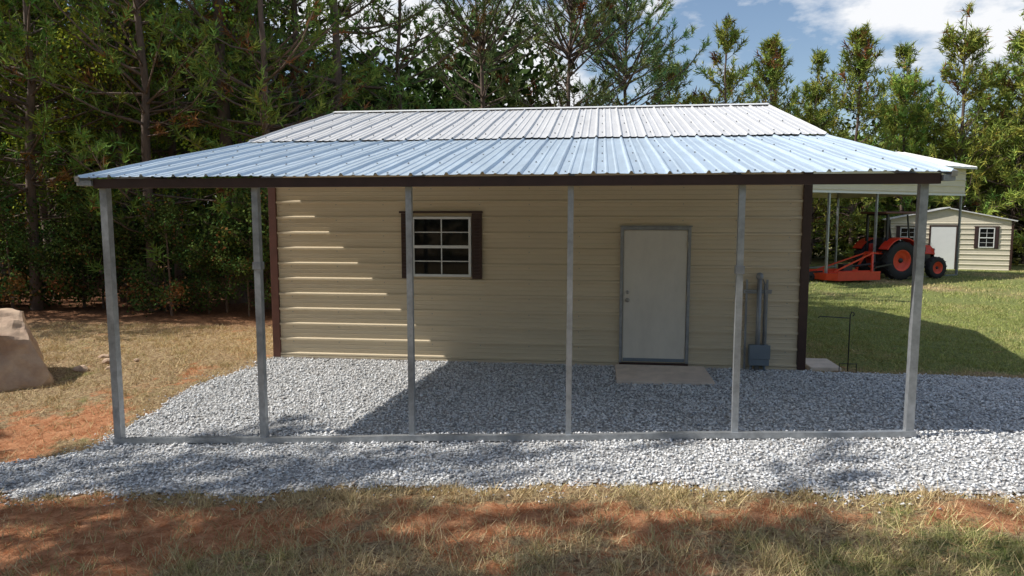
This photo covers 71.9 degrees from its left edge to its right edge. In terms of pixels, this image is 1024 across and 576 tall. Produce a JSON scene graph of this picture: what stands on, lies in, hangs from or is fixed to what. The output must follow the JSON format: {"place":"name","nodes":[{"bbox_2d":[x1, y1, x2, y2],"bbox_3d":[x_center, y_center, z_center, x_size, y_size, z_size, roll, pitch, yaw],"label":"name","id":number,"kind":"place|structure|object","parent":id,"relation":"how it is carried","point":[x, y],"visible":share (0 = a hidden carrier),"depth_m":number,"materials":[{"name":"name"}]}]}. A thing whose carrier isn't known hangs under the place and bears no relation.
{"place":"outdoors","nodes":[
{"label":"outdoors","id":0,"kind":"place"},
{"bbox_2d":[0,235,1023,575],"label":"ground","id":1,"kind":"structure","parent":0,"point":[64,311],"depth_m":5.58,"materials":[{"name":"plant"}]},
{"bbox_2d":[0,204,29,305],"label":"understory shrub","id":2,"kind":"object","parent":1,"relation":"on","point":[7,298],"visible":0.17,"depth_m":17.45,"materials":[{"name":"green plant"}]},
{"bbox_2d":[0,308,53,391],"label":"boulder","id":3,"kind":"object","parent":1,"relation":"on","point":[23,365],"visible":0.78,"depth_m":10.21,"materials":[{"name":"stone"}]},
{"bbox_2d":[0,172,75,308],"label":"understory shrub","id":4,"kind":"object","parent":1,"relation":"on","point":[14,279],"visible":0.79,"depth_m":16.80,"materials":[{"name":"green plant"}]},
{"bbox_2d":[0,213,97,296],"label":"understory shrub","id":5,"kind":"object","parent":1,"relation":"on","point":[13,245],"visible":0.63,"depth_m":17.10,"materials":[{"name":"green plant"}]},
{"bbox_2d":[0,0,101,279],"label":"pine tree","id":6,"kind":"object","parent":1,"relation":"on","point":[1,264],"visible":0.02,"depth_m":22.79,"materials":[{"name":"green plant"}]},
{"bbox_2d":[0,0,113,260],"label":"pine tree","id":7,"kind":"object","parent":1,"relation":"on","point":[19,175],"visible":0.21,"depth_m":19.30,"materials":[{"name":"green plant"}]},
{"bbox_2d":[0,4,118,244],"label":"broadleaf tree","id":8,"kind":"object","parent":1,"relation":"on","point":[2,162],"visible":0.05,"depth_m":21.64,"materials":[{"name":"green plant"}]},
{"bbox_2d":[0,0,138,298],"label":"broadleaf tree","id":9,"kind":"object","parent":1,"relation":"on","point":[43,91],"visible":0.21,"depth_m":18.66,"materials":[{"name":"green plant"}]},
{"bbox_2d":[12,180,141,309],"bbox_3d":[-10.721,-1.005,17.724,2.425,3.564,2.941,5,7,40],"label":"understory shrub","id":10,"kind":"object","parent":1,"relation":"on","point":[72,291],"visible":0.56,"depth_m":17.12,"materials":[{"name":"green plant"}]},
{"bbox_2d":[5,0,151,286],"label":"pine tree","id":11,"kind":"object","parent":1,"relation":"on","point":[41,210],"visible":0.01,"depth_m":20.04,"materials":[{"name":"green plant"}]},
{"bbox_2d":[72,365,88,372],"bbox_3d":[-6.650,1.264,10.915,0.277,0.144,0.182,4,7,32],"label":"field stone","id":12,"kind":"object","parent":1,"relation":"on","point":[81,368],"visible":0.88,"depth_m":10.86,"materials":[{"name":"stone"}]},
{"bbox_2d":[0,0,185,310],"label":"pine tree","id":13,"kind":"object","parent":1,"relation":"on","point":[30,151],"visible":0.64,"depth_m":17.02,"materials":[{"name":"green plant"}]},
{"bbox_2d":[47,210,158,308],"bbox_3d":[-10.211,-0.656,17.385,2.634,2.814,2.393,1,6,13],"label":"understory shrub","id":14,"kind":"object","parent":1,"relation":"on","point":[63,248],"visible":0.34,"depth_m":17.12,"materials":[{"name":"green plant"}]},
{"bbox_2d":[0,0,212,301],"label":"pine tree","id":15,"kind":"object","parent":1,"relation":"on","point":[154,5],"visible":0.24,"depth_m":18.11,"materials":[{"name":"green plant"}]},
{"bbox_2d":[36,189,177,296],"bbox_3d":[-10.025,-0.835,17.364,3.032,3.239,2.755,-5,7,-40],"label":"understory shrub","id":16,"kind":"object","parent":1,"relation":"on","point":[70,236],"visible":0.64,"depth_m":16.77,"materials":[{"name":"green plant"}]},
{"bbox_2d":[0,1,221,277],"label":"pine tree","id":17,"kind":"object","parent":1,"relation":"on","point":[19,143],"visible":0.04,"depth_m":20.34,"materials":[{"name":"green plant"}]},
{"bbox_2d":[0,0,222,303],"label":"broadleaf tree","id":18,"kind":"object","parent":1,"relation":"on","point":[112,77],"visible":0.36,"depth_m":17.45,"materials":[{"name":"green plant"}]},
{"bbox_2d":[89,214,194,307],"bbox_3d":[-9.169,-0.555,17.441,2.400,2.564,2.181,-1,6,-6],"label":"understory shrub","id":19,"kind":"object","parent":1,"relation":"on","point":[126,256],"visible":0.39,"depth_m":17.18,"materials":[{"name":"green plant"}]},
{"bbox_2d":[0,0,292,284],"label":"pine tree","id":20,"kind":"object","parent":1,"relation":"on","point":[170,147],"visible":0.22,"depth_m":18.65,"materials":[{"name":"green plant"}]},
{"bbox_2d":[0,0,294,311],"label":"pine tree","id":21,"kind":"object","parent":1,"relation":"on","point":[145,109],"visible":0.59,"depth_m":16.15,"materials":[{"name":"green plant"}]},
{"bbox_2d":[52,0,253,270],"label":"broadleaf tree","id":22,"kind":"object","parent":1,"relation":"on","point":[138,125],"visible":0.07,"depth_m":21.71,"materials":[{"name":"green plant"}]},
{"bbox_2d":[119,218,199,312],"bbox_3d":[-8.343,-0.497,17.107,2.074,2.514,1.710,2,6,15],"label":"understory shrub","id":23,"kind":"object","parent":1,"relation":"on","point":[157,238],"visible":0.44,"depth_m":16.85,"materials":[{"name":"green plant"}]},
{"bbox_2d":[119,191,224,316],"bbox_3d":[-7.798,-0.654,16.193,2.556,3.098,2.108,6,8,44],"label":"understory shrub","id":24,"kind":"object","parent":1,"relation":"on","point":[164,217],"visible":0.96,"depth_m":16.11,"materials":[{"name":"green plant"}]},
{"bbox_2d":[45,0,332,303],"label":"pine tree","id":25,"kind":"object","parent":1,"relation":"on","point":[223,139],"visible":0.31,"depth_m":18.41,"materials":[{"name":"green plant"}]},
{"bbox_2d":[164,227,232,313],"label":"understory shrub","id":26,"kind":"object","parent":1,"relation":"on","point":[192,260],"visible":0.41,"depth_m":16.31,"materials":[{"name":"green plant"}]},
{"bbox_2d":[126,0,304,286],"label":"pine tree","id":27,"kind":"object","parent":1,"relation":"on","point":[265,19],"visible":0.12,"depth_m":22.88,"materials":[{"name":"green plant"}]},
{"bbox_2d":[171,200,264,312],"bbox_3d":[-6.670,-0.668,16.780,2.538,2.984,2.793,-2,6,-16],"label":"understory shrub","id":28,"kind":"object","parent":1,"relation":"on","point":[204,254],"visible":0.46,"depth_m":16.15,"materials":[{"name":"green plant"}]},
{"bbox_2d":[191,175,269,293],"bbox_3d":[-5.487,-0.906,15.963,3.177,3.735,3.496,-5,8,-42],"label":"understory shrub","id":29,"kind":"object","parent":1,"relation":"on","point":[246,205],"visible":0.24,"depth_m":15.63,"materials":[{"name":"green plant"}]},
{"bbox_2d":[206,225,271,316],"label":"understory shrub","id":30,"kind":"object","parent":1,"relation":"on","point":[238,265],"visible":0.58,"depth_m":15.83,"materials":[{"name":"green plant"}]},
{"bbox_2d":[170,0,331,257],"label":"broadleaf tree","id":31,"kind":"object","parent":1,"relation":"on","point":[232,21],"visible":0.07,"depth_m":19.64,"materials":[{"name":"green plant"}]},
{"bbox_2d":[140,0,396,309],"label":"pine tree","id":32,"kind":"object","parent":1,"relation":"on","point":[266,123],"visible":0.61,"depth_m":16.81,"materials":[{"name":"green plant"}]},
{"bbox_2d":[153,0,423,249],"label":"pine tree","id":33,"kind":"object","parent":1,"relation":"on","point":[294,5],"visible":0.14,"depth_m":20.13,"materials":[{"name":"green plant"}]},
{"bbox_2d":[0,0,590,281],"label":"distant tree line","id":34,"kind":"object","parent":1,"relation":"on","point":[437,86],"visible":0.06,"depth_m":30.25,"materials":[{"name":"green plant"}]},
{"bbox_2d":[229,0,444,123],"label":"pine tree","id":35,"kind":"object","parent":1,"relation":"on","point":[338,80],"visible":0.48,"depth_m":19.42,"materials":[{"name":"green plant"}]},
{"bbox_2d":[292,0,493,121],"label":"pine tree","id":36,"kind":"object","parent":1,"relation":"on","point":[429,43],"visible":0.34,"depth_m":20.83,"materials":[{"name":"green plant"}]},
{"bbox_2d":[414,0,567,108],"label":"pine tree","id":37,"kind":"object","parent":1,"relation":"on","point":[482,40],"visible":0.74,"depth_m":26.16,"materials":[{"name":"green plant"}]},
{"bbox_2d":[0,356,1023,513],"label":"gravel pad","id":38,"kind":"object","parent":1,"relation":"on","point":[981,438],"visible":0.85,"depth_m":7.42,"materials":[{"name":"gravel"}]},
{"bbox_2d":[99,188,125,444],"bbox_3d":[-4.373,0.337,7.736,0.092,2.875,0.080,1,6,7],"label":"post","id":39,"kind":"object","parent":38,"relation":"on","point":[112,308],"visible":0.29,"depth_m":7.70,"materials":[{"name":"metal"}]},
{"bbox_2d":[115,176,145,178],"bbox_3d":[-4.146,-1.659,9.326,0.056,0.795,3.681,1,6,7],"label":"rafter","id":40,"kind":"object","parent":39,"relation":"on","point":[140,177],"visible":0.14,"depth_m":7.96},
{"bbox_2d":[251,188,268,436],"bbox_3d":[-2.683,0.317,7.523,0.068,2.792,0.068,1,6,7],"label":"post","id":41,"kind":"object","parent":38,"relation":"on","point":[259,308],"visible":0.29,"depth_m":7.50,"materials":[{"name":"metal"}]},
{"bbox_2d":[252,262,263,269],"bbox_3d":[-2.683,-0.237,7.468,0.092,0.080,0.084,1,6,7],"label":"post bracket","id":42,"kind":"object","parent":41,"relation":"attached to","point":[257,265],"visible":0.91,"depth_m":7.43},
{"bbox_2d":[405,187,415,441],"bbox_3d":[-1.050,0.297,7.317,0.060,2.712,0.060,1,6,7],"label":"post","id":43,"kind":"object","parent":38,"relation":"on","point":[410,304],"visible":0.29,"depth_m":7.29,"materials":[{"name":"metal"}]},
{"bbox_2d":[112,430,916,443],"bbox_3d":[-0.274,1.550,7.314,8.361,0.470,0.060,1,6,7],"label":"base rail","id":44,"kind":"object","parent":38,"relation":"on","point":[571,436],"visible":1,"depth_m":7.23,"materials":[{"name":"metal"}]},
{"bbox_2d":[566,186,573,433],"bbox_3d":[0.580,0.277,7.111,0.062,2.632,0.056,1,6,7],"label":"post","id":45,"kind":"object","parent":38,"relation":"on","point":[569,305],"visible":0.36,"depth_m":7.08,"materials":[{"name":"metal"}]},
{"bbox_2d":[731,185,745,431],"bbox_3d":[2.212,0.257,6.905,0.060,2.552,0.060,1,6,7],"label":"post","id":46,"kind":"object","parent":38,"relation":"on","point":[738,305],"visible":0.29,"depth_m":6.88,"materials":[{"name":"metal"}]},
{"bbox_2d":[734,265,744,273],"bbox_3d":[2.212,-0.176,6.862,0.084,0.080,0.076,1,6,7],"label":"post bracket","id":47,"kind":"object","parent":46,"relation":"attached to","point":[739,269],"visible":1,"depth_m":6.83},
{"bbox_2d":[743,273,771,370],"bbox_3d":[3.593,0.517,10.355,0.400,1.493,0.154,1,6,7],"label":"electrical disconnect","id":48,"kind":"object","parent":38,"relation":"on","point":[758,354],"visible":0.94,"depth_m":10.34,"materials":[{"name":"grey paint"}]},
{"bbox_2d":[903,184,928,430],"bbox_3d":[3.830,0.238,6.701,0.080,2.472,0.072,1,6,7],"label":"post","id":49,"kind":"object","parent":38,"relation":"on","point":[916,302],"visible":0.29,"depth_m":6.67,"materials":[{"name":"metal"}]},
{"bbox_2d":[891,170,916,172],"bbox_3d":[4.048,-1.557,8.312,0.056,0.795,3.681,1,6,7],"label":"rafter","id":50,"kind":"object","parent":49,"relation":"on","point":[897,171],"visible":0.14,"depth_m":6.93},
{"bbox_2d":[0,312,1023,575],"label":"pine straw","id":51,"kind":"object","parent":1,"relation":"on","point":[424,496],"visible":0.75,"depth_m":5.36,"materials":[{"name":"brown plant"}]},
{"bbox_2d":[275,357,802,370],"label":"foundation slab","id":52,"kind":"structure","parent":1,"relation":"on","point":[490,362],"depth_m":11.02,"materials":[{"name":"concrete"}]},
{"bbox_2d":[281,355,796,369],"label":"base trim","id":53,"kind":"structure","parent":52,"relation":"on","point":[714,366],"depth_m":10.98,"materials":[{"name":"beige"}]},
{"bbox_2d":[276,170,803,366],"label":"front wall","id":54,"kind":"structure","parent":52,"relation":"on","point":[515,301],"depth_m":10.81,"materials":[{"name":"beige"}]},
{"bbox_2d":[261,175,284,177],"bbox_3d":[-2.461,-1.638,9.118,0.056,0.795,3.681,1,6,7],"label":"rafter","id":55,"kind":"object","parent":54,"relation":"attached to","point":[273,176],"visible":0.14,"depth_m":7.73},
{"bbox_2d":[401,213,406,277],"bbox_3d":[-1.638,-0.654,10.968,0.158,1.005,0.037,1,6,7],"label":"shutter","id":56,"kind":"object","parent":54,"relation":"attached to","point":[403,215],"visible":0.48,"depth_m":10.95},
{"bbox_2d":[413,217,414,275],"bbox_3d":[-1.530,-0.642,10.947,0.038,0.925,0.049,1,6,7],"label":"window frame","id":57,"kind":"object","parent":54,"relation":"attached to","point":[413,247],"visible":0.49,"depth_m":10.93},
{"bbox_2d":[414,217,467,218],"bbox_3d":[-1.088,-1.078,10.848,0.854,0.038,0.049,1,6,7],"label":"window frame top","id":58,"kind":"object","parent":54,"relation":"attached to","point":[440,217],"depth_m":10.82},
{"bbox_2d":[399,211,482,212],"bbox_3d":[-1.098,-1.166,10.847,1.307,0.033,0.043,1,6,7],"label":"window head trim","id":59,"kind":"structure","parent":54,"relation":"attached to","point":[443,211],"depth_m":10.82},
{"bbox_2d":[414,245,468,247],"bbox_3d":[-1.088,-0.636,10.892,0.854,0.044,0.049,1,6,7],"label":"window meeting rail","id":60,"kind":"object","parent":54,"relation":"attached to","point":[441,246],"depth_m":10.87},
{"bbox_2d":[414,219,468,273],"bbox_3d":[-1.087,-0.637,10.899,0.890,0.885,0.005,1,6,7],"label":"window glass","id":61,"kind":"object","parent":54,"relation":"attached to","point":[434,225],"visible":0.86,"depth_m":10.90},
{"bbox_2d":[415,274,468,276],"bbox_3d":[-1.088,-0.195,10.936,0.854,0.038,0.049,1,6,7],"label":"window frame bottom","id":62,"kind":"object","parent":54,"relation":"attached to","point":[443,275],"depth_m":10.91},
{"bbox_2d":[468,217,471,276],"bbox_3d":[-0.645,-0.631,10.837,0.038,0.925,0.049,1,6,7],"label":"window frame","id":63,"kind":"object","parent":54,"relation":"attached to","point":[469,244],"visible":1,"depth_m":10.81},
{"bbox_2d":[472,213,481,278],"bbox_3d":[-0.536,-0.640,10.832,0.155,1.005,0.037,1,6,7],"label":"shutter","id":64,"kind":"object","parent":54,"relation":"attached to","point":[476,215],"visible":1,"depth_m":10.81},
{"bbox_2d":[77,134,953,177],"bbox_3d":[-0.055,-1.695,8.789,8.640,0.803,3.897,1,6,7],"label":"lean to roof","id":65,"kind":"object","parent":54,"relation":"attached to","point":[587,156],"visible":0.99,"depth_m":8.16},
{"bbox_2d":[74,176,98,181],"bbox_3d":[-4.361,-1.700,9.268,0.050,0.794,3.780,1,6,7],"label":"rake trim left lean to","id":66,"kind":"object","parent":65,"relation":"attached to","point":[77,179],"visible":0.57,"depth_m":7.47,"materials":[{"name":"metal"}]},
{"bbox_2d":[93,173,941,188],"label":"front fascia","id":67,"kind":"structure","parent":65,"relation":"attached to","point":[749,179],"depth_m":6.91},
{"bbox_2d":[77,181,92,185],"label":"fascia end","id":68,"kind":"structure","parent":67,"relation":"attached to","point":[85,183],"depth_m":7.46,"materials":[{"name":"metal"}]},
{"bbox_2d":[941,174,955,180],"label":"fascia end","id":69,"kind":"structure","parent":67,"relation":"attached to","point":[947,177],"depth_m":6.41,"materials":[{"name":"metal"}]},
{"bbox_2d":[936,169,957,175],"bbox_3d":[4.237,-1.594,8.204,0.050,0.794,3.780,1,6,7],"label":"roof trim","id":70,"kind":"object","parent":65,"relation":"attached to","point":[953,172],"visible":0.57,"depth_m":6.39,"materials":[{"name":"metal"}]},
{"bbox_2d":[249,104,825,141],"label":"roof front","id":71,"kind":"structure","parent":54,"relation":"on","point":[613,120],"depth_m":11.89,"materials":[{"name":"white metal"}]},
{"bbox_2d":[92,106,916,175],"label":"roof screws","id":72,"kind":"object","parent":71,"relation":"attached to","point":[519,147],"visible":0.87,"depth_m":9.07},
{"bbox_2d":[336,105,756,140],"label":"roof back","id":73,"kind":"structure","parent":71,"relation":"attached to","point":[563,137],"depth_m":15.53,"materials":[{"name":"white metal"}]},
{"bbox_2d":[278,139,369,141],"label":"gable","id":74,"kind":"structure","parent":73,"relation":"attached to","point":[328,141],"depth_m":13.56,"materials":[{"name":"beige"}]},
{"bbox_2d":[332,103,768,112],"bbox_3d":[0.627,-3.588,14.112,8.660,0.050,0.320,1,6,7],"label":"ridge cap","id":75,"kind":"object","parent":71,"relation":"on","point":[689,105],"visible":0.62,"depth_m":14.02,"materials":[{"name":"white metal"}]},
{"bbox_2d":[289,171,791,352],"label":"siding screws","id":76,"kind":"object","parent":54,"relation":"attached to","point":[529,252],"visible":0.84,"depth_m":10.77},
{"bbox_2d":[619,227,623,361],"bbox_3d":[1.645,0.116,10.633,0.045,2.070,0.046,1,6,7],"label":"door jamb","id":77,"kind":"object","parent":54,"relation":"attached to","point":[621,292],"depth_m":10.61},
{"bbox_2d":[622,230,687,360],"bbox_3d":[2.134,0.127,10.580,0.926,1.978,0.028,1,6,7],"label":"door panel","id":78,"kind":"structure","parent":54,"relation":"attached to","point":[654,285],"depth_m":10.56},
{"bbox_2d":[623,358,683,361],"bbox_3d":[2.132,1.088,10.659,0.910,0.050,0.003,1,6,7],"label":"door sweep","id":79,"kind":"object","parent":78,"relation":"attached to","point":[653,360],"depth_m":10.66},
{"bbox_2d":[624,227,687,229],"bbox_3d":[2.133,-0.886,10.472,0.940,0.045,0.046,1,6,7],"label":"door head","id":80,"kind":"object","parent":54,"relation":"attached to","point":[655,228],"depth_m":10.45},
{"bbox_2d":[685,227,691,363],"bbox_3d":[2.622,0.128,10.512,0.045,2.070,0.046,1,6,7],"label":"door jamb","id":81,"kind":"object","parent":54,"relation":"attached to","point":[688,294],"depth_m":10.49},
{"bbox_2d":[743,133,806,135],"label":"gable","id":82,"kind":"structure","parent":54,"relation":"attached to","point":[778,134],"depth_m":11.93,"materials":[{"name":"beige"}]},
{"bbox_2d":[796,171,813,369],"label":"corner trim","id":83,"kind":"structure","parent":54,"relation":"attached to","point":[804,275],"depth_m":10.27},
{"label":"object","id":84,"kind":"object","parent":52,"relation":"on","visible":0},
{"bbox_2d":[268,188,281,356],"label":"corner trim","id":85,"kind":"structure","parent":84,"relation":"attached to","point":[274,259],"depth_m":11.27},
{"bbox_2d":[487,0,664,107],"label":"pine tree","id":86,"kind":"object","parent":1,"relation":"on","point":[597,17],"visible":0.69,"depth_m":28.69,"materials":[{"name":"green plant"}]},
{"bbox_2d":[552,0,711,105],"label":"pine tree","id":87,"kind":"object","parent":1,"relation":"on","point":[609,50],"visible":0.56,"depth_m":30.89,"materials":[{"name":"green plant"}]},
{"bbox_2d":[615,364,715,385],"bbox_3d":[2.139,1.267,10.043,1.310,0.115,1.100,1,6,7],"label":"concrete step","id":88,"kind":"object","parent":1,"relation":"on","point":[657,374],"visible":0.7,"depth_m":9.95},
{"bbox_2d":[619,362,687,365],"bbox_3d":[2.131,1.153,10.659,1.020,0.050,0.078,1,6,7],"label":"door threshold","id":89,"kind":"object","parent":88,"relation":"on","point":[654,363],"depth_m":10.62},
{"bbox_2d":[646,38,705,104],"bbox_3d":[8.013,-6.332,33.879,5.717,11.344,6.998,-3,6,-27],"label":"pine tree","id":90,"kind":"object","parent":1,"relation":"on","point":[672,74],"visible":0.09,"depth_m":33.47,"materials":[{"name":"green plant"}]},
{"bbox_2d":[687,12,762,103],"bbox_3d":[10.131,-6.939,34.069,7.538,12.597,8.115,-5,8,-42],"label":"pine tree","id":91,"kind":"object","parent":1,"relation":"on","point":[729,78],"visible":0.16,"depth_m":33.59,"materials":[{"name":"green plant"}]},
{"bbox_2d":[444,69,1023,265],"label":"distant tree line","id":92,"kind":"object","parent":1,"relation":"on","point":[820,252],"visible":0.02,"depth_m":43.67,"materials":[{"name":"green plant"}]},
{"bbox_2d":[743,29,847,237],"bbox_3d":[12.722,-6.819,36.091,7.246,11.980,5.604,-2,6,-18],"label":"pine tree","id":93,"kind":"object","parent":1,"relation":"on","point":[770,75],"visible":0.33,"depth_m":34.76,"materials":[{"name":"green plant"}]},
{"bbox_2d":[805,358,841,371],"bbox_3d":[4.693,1.194,10.800,0.450,0.110,0.700,1,6,7],"label":"concrete splash block","id":94,"kind":"object","parent":1,"relation":"on","point":[819,364],"depth_m":10.59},
{"bbox_2d":[781,47,884,263],"bbox_3d":[16.377,-6.852,37.665,7.895,11.749,6.759,2,6,20],"label":"pine tree","id":95,"kind":"object","parent":1,"relation":"on","point":[812,114],"visible":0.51,"depth_m":36.93,"materials":[{"name":"green plant"}]},
{"bbox_2d":[818,312,856,371],"bbox_3d":[4.790,0.815,10.396,0.581,0.946,0.018,1,6,7],"label":"garden flag stand","id":96,"kind":"object","parent":1,"relation":"on","point":[847,363],"visible":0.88,"depth_m":10.37,"materials":[{"name":"black paint"}]},
{"bbox_2d":[809,251,891,281],"bbox_3d":[11.965,-0.769,25.286,3.336,1.040,1.620,-2,6,-15],"label":"rotary cutter","id":97,"kind":"object","parent":1,"relation":"on","point":[844,272],"visible":0.86,"depth_m":24.88,"materials":[{"name":"red paint"}]},
{"bbox_2d":[812,20,915,262],"bbox_3d":[18.729,-7.902,39.721,8.155,13.484,6.308,-2,6,-24],"label":"pine tree","id":98,"kind":"object","parent":1,"relation":"on","point":[860,62],"visible":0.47,"depth_m":38.38,"materials":[{"name":"green plant"}]},
{"bbox_2d":[810,152,977,283],"bbox_3d":[11.312,-2.978,27.824,12.690,5.232,6.189,-3,6,-27],"label":"carport","id":99,"kind":"object","parent":1,"relation":"on","point":[957,186],"visible":0.05,"depth_m":26.95,"materials":[{"name":"metal"}]},
{"bbox_2d":[852,211,946,279],"bbox_3d":[14.627,-1.617,26.514,2.878,2.484,1.771,-2,6,-15],"label":"tractor","id":100,"kind":"object","parent":1,"relation":"on","point":[898,255],"visible":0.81,"depth_m":25.77,"materials":[{"name":"metal"}]},
{"bbox_2d":[842,53,978,226],"bbox_3d":[22.002,-7.173,39.683,7.384,11.970,6.033,-3,7,-31],"label":"pine tree","id":101,"kind":"object","parent":1,"relation":"on","point":[902,90],"visible":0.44,"depth_m":39.32,"materials":[{"name":"green plant"}]},
{"bbox_2d":[853,39,977,249],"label":"pine tree","id":102,"kind":"object","parent":1,"relation":"on","point":[907,50],"visible":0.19,"depth_m":42.63,"materials":[{"name":"green plant"}]},
{"bbox_2d":[881,207,1017,270],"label":"storage shed","id":103,"kind":"structure","parent":1,"relation":"on","point":[986,242],"depth_m":33.61,"materials":[{"name":"beige"}]},
{"bbox_2d":[901,228,913,240],"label":"window glass","id":104,"kind":"structure","parent":103,"relation":"in","point":[903,235],"depth_m":34.63,"materials":[{"name":"black"}]},
{"bbox_2d":[930,227,956,268],"bbox_3d":[20.754,-1.928,34.028,1.050,2.050,0.020,3,6,25],"label":"door panel","id":105,"kind":"structure","parent":103,"relation":"in","point":[943,239],"depth_m":33.97,"materials":[{"name":"white plastic"}]},
{"bbox_2d":[979,229,993,246],"bbox_3d":[22.352,-2.362,33.244,0.590,0.890,0.005,3,6,25],"label":"window glass","id":106,"kind":"structure","parent":103,"relation":"in","point":[983,232],"depth_m":33.24,"materials":[{"name":"black"}]},
{"bbox_2d":[892,0,1023,214],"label":"pine tree","id":107,"kind":"object","parent":1,"relation":"on","point":[973,43],"visible":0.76,"depth_m":38.01,"materials":[{"name":"green plant"}]},
{"bbox_2d":[942,9,1023,265],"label":"pine tree","id":108,"kind":"object","parent":1,"relation":"on","point":[1019,81],"visible":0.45,"depth_m":37.85,"materials":[{"name":"green plant"}]},
{"bbox_2d":[963,25,1023,258],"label":"pine tree","id":109,"kind":"object","parent":1,"relation":"on","point":[1014,45],"visible":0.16,"depth_m":40.94,"materials":[{"name":"green plant"}]},
{"bbox_2d":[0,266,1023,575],"bbox_3d":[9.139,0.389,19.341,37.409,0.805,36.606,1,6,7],"label":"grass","id":110,"kind":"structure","parent":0,"point":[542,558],"depth_m":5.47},
{"bbox_2d":[56,0,1023,216],"label":"sky","id":111,"kind":"structure","parent":0,"point":[803,25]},
{"bbox_2d":[620,226,692,226],"bbox_3d":[2.133,-0.916,10.464,1.060,0.013,0.055,1,6,7],"label":"door head flashing","id":112,"kind":"object","parent":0,"point":[656,226],"depth_m":10.44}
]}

